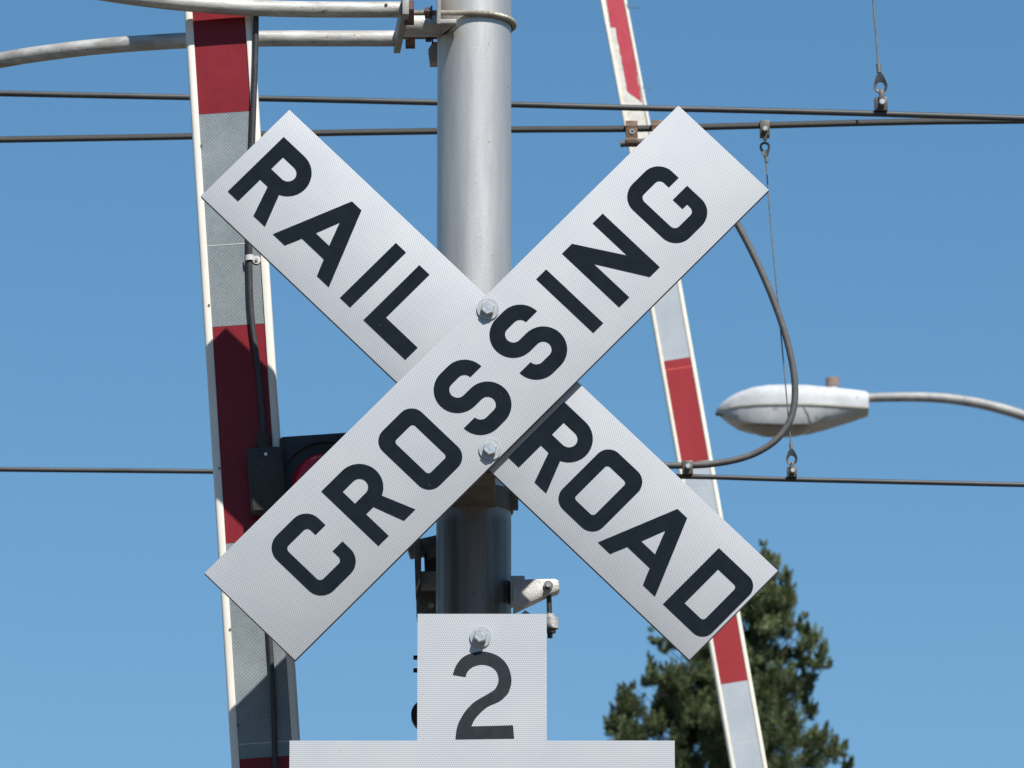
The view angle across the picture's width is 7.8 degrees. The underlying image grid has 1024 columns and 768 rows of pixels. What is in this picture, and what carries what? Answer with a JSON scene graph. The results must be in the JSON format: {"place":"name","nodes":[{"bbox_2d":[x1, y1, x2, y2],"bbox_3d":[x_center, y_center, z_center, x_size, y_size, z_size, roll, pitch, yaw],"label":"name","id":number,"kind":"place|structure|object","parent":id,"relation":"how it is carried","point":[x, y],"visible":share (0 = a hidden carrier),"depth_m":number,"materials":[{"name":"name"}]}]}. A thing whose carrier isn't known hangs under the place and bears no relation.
{"place":"outdoors","nodes":[
{"label":"outdoors","id":0,"kind":"place"},
{"bbox_2d":[0,90,1023,120],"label":"overhead wire","id":1,"kind":"object","parent":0,"point":[549,105],"visible":0.83,"depth_m":17.62,"materials":[{"name":"black metal"}]},
{"bbox_2d":[872,0,887,110],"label":"dropper wire","id":2,"kind":"object","parent":1,"relation":"attached to","point":[881,102],"visible":1,"depth_m":17.64,"materials":[{"name":"metal"}]},
{"bbox_2d":[0,118,1023,142],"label":"overhead wire","id":3,"kind":"object","parent":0,"point":[514,129],"visible":0.7,"depth_m":17.71,"materials":[{"name":"black metal"}]},
{"bbox_2d":[626,121,637,146],"bbox_3d":[0.284,-0.593,17.701,0.028,0.061,0.028,0,-14,0],"label":"wire clamp","id":4,"kind":"object","parent":3,"relation":"attached to","point":[631,133],"visible":0.98,"depth_m":17.69,"materials":[{"name":"brown metal"}]},
{"bbox_2d":[620,138,797,468],"bbox_3d":[0.465,-0.192,17.597,0.417,0.808,0.016,0,-14,0],"label":"jumper cable","id":5,"kind":"object","parent":4,"relation":"attached to","point":[777,438],"visible":0.76,"depth_m":17.55,"materials":[{"name":"grey metal"}]},
{"bbox_2d":[652,120,662,130],"bbox_3d":[0.345,-0.594,17.702,0.028,0.061,0.028,0,-14,0],"label":"wire clamp","id":6,"kind":"object","parent":3,"relation":"attached to","point":[655,123],"visible":0.13,"depth_m":17.70,"materials":[{"name":"brown metal"}]},
{"bbox_2d":[760,120,796,477],"bbox_3d":[0.628,-0.203,17.602,0.082,0.872,0.043,0,-14,0],"label":"dropper wire","id":7,"kind":"object","parent":3,"relation":"hanging from","point":[765,136],"visible":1,"depth_m":17.63,"materials":[{"name":"metal"}]},
{"bbox_2d":[0,467,1023,486],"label":"overhead wire","id":8,"kind":"object","parent":7,"relation":"hanging from","point":[680,476],"visible":0.63,"depth_m":17.50,"materials":[{"name":"black metal"}]},
{"bbox_2d":[682,460,692,474],"bbox_3d":[0.411,0.197,17.493,0.025,0.033,0.037,0,-14,0],"label":"wire clamp","id":9,"kind":"object","parent":8,"relation":"attached to","point":[687,467],"visible":1,"depth_m":17.48,"materials":[{"name":"brown metal"}]},
{"bbox_2d":[0,0,1023,767],"label":"sky","id":10,"kind":"structure","parent":0,"point":[899,249],"materials":[{"name":"blue"}]},
{"label":"ground","id":11,"kind":"structure","parent":0,"visible":0},
{"bbox_2d":[436,0,510,613],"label":"signal mast","id":12,"kind":"object","parent":11,"relation":"on","point":[473,559],"depth_m":13.82,"materials":[{"name":"silver metal"}]},
{"bbox_2d":[0,0,516,67],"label":"pipe bracket","id":13,"kind":"object","parent":12,"relation":"attached to","point":[428,24],"visible":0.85,"depth_m":13.95,"materials":[{"name":"galvanised steel"},{"name":"rusted steel"}]},
{"bbox_2d":[184,11,345,767],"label":"gate arm","id":14,"kind":"object","parent":12,"relation":"attached to","point":[261,467],"visible":0.62,"depth_m":13.71},
{"bbox_2d":[411,655,416,728],"bbox_3d":[-0.146,0.569,13.670,0.077,0.175,0.090,0,-14,0],"label":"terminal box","id":15,"kind":"object","parent":12,"relation":"attached to","point":[414,715],"visible":0.19,"depth_m":13.65,"materials":[{"name":"metal"}]},
{"bbox_2d":[289,614,674,767],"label":"track count sign","id":16,"kind":"object","parent":12,"relation":"attached to","point":[481,690],"visible":1,"depth_m":13.29,"materials":[{"name":"metal"}]},
{"bbox_2d":[407,535,559,638],"bbox_3d":[-0.045,0.374,13.713,0.342,0.231,0.130,-10,-17,33],"label":"crossarm clamp","id":17,"kind":"object","parent":12,"relation":"attached to","point":[525,593],"visible":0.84,"depth_m":13.71,"materials":[{"name":"metal"}]},
{"bbox_2d":[201,106,777,661],"bbox_3d":[-0.044,0.044,13.627,1.040,1.031,0.433,0,-14,0],"label":"crossbuck sign","id":18,"kind":"object","parent":12,"relation":"attached to","point":[475,400],"visible":1,"depth_m":13.43,"materials":[{"name":"metal"}]},
{"bbox_2d":[600,0,767,767],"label":"gate arm","id":19,"kind":"object","parent":11,"relation":"on","point":[726,642],"visible":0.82,"depth_m":26.11},
{"bbox_2d":[602,539,854,767],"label":"conifer tree","id":20,"kind":"object","parent":11,"relation":"on","point":[684,707],"visible":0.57,"depth_m":71.35,"materials":[{"name":"green plant"}]},
{"bbox_2d":[715,376,1023,437],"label":"street lamp","id":21,"kind":"object","parent":11,"relation":"on","point":[760,411],"visible":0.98,"depth_m":36.54,"materials":[{"name":"grey metal"}]}
]}

